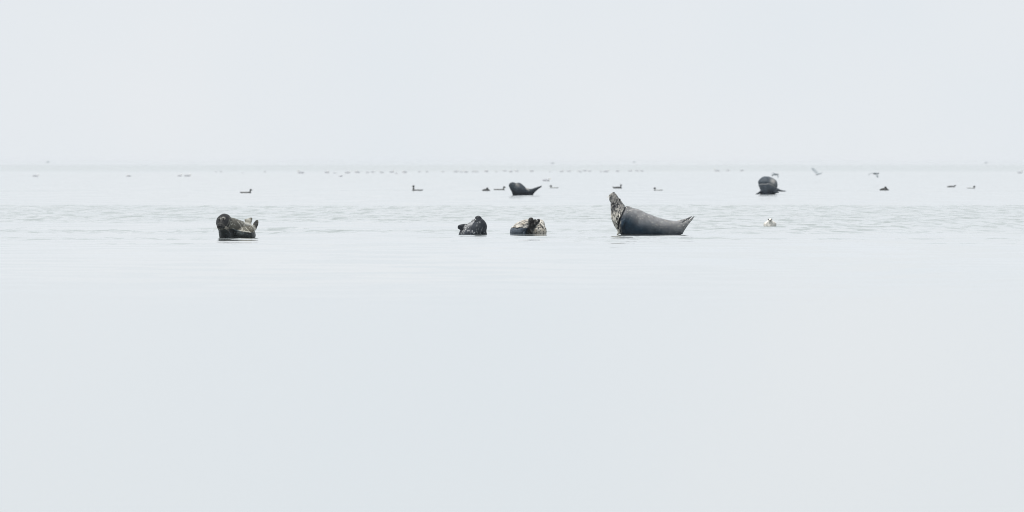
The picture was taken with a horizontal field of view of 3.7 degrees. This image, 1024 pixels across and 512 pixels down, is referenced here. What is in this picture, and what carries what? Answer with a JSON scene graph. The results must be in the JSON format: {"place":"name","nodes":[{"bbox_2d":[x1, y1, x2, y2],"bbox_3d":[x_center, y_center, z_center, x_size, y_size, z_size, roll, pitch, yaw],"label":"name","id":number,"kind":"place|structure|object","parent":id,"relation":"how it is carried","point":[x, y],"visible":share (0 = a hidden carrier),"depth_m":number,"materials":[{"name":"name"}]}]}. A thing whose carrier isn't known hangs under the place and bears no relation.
{"place":"outdoors","nodes":[
{"label":"outdoors","id":0,"kind":"place"},
{"bbox_2d":[0,165,1023,511],"bbox_3d":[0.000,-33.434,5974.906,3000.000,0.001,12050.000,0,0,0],"label":"water","id":1,"kind":"structure","parent":0,"point":[834,339],"depth_m":120.61,"materials":[{"name":"grey liquid"}]},
{"bbox_2d":[213,214,257,237],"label":"seal","id":2,"kind":"object","parent":1,"relation":"on","point":[227,226],"visible":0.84,"depth_m":285.28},
{"bbox_2d":[458,216,486,234],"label":"seal","id":3,"kind":"object","parent":1,"relation":"on","point":[477,225],"visible":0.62,"depth_m":299.14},
{"bbox_2d":[509,182,541,194],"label":"seal","id":4,"kind":"object","parent":1,"relation":"on","point":[518,189],"visible":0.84,"depth_m":665.57,"materials":[{"name":"fur"}]},
{"bbox_2d":[510,217,546,233],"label":"seal","id":5,"kind":"object","parent":1,"relation":"on","point":[530,225],"visible":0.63,"depth_m":300.50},
{"bbox_2d":[609,192,693,234],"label":"seal","id":6,"kind":"object","parent":1,"relation":"on","point":[627,220],"visible":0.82,"depth_m":298.44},
{"bbox_2d":[764,219,775,226],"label":"gull","id":7,"kind":"object","parent":1,"relation":"on","point":[769,223],"visible":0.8,"depth_m":337.06,"materials":[{"name":"white"}]},
{"bbox_2d":[756,176,785,193],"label":"seal","id":8,"kind":"object","parent":1,"relation":"on","point":[767,185],"visible":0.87,"depth_m":684.66,"materials":[{"name":"black fur"}]},
{"bbox_2d":[0,0,1023,164],"label":"sky","id":9,"kind":"structure","parent":0,"point":[83,82],"materials":[{"name":"white"}]}
]}

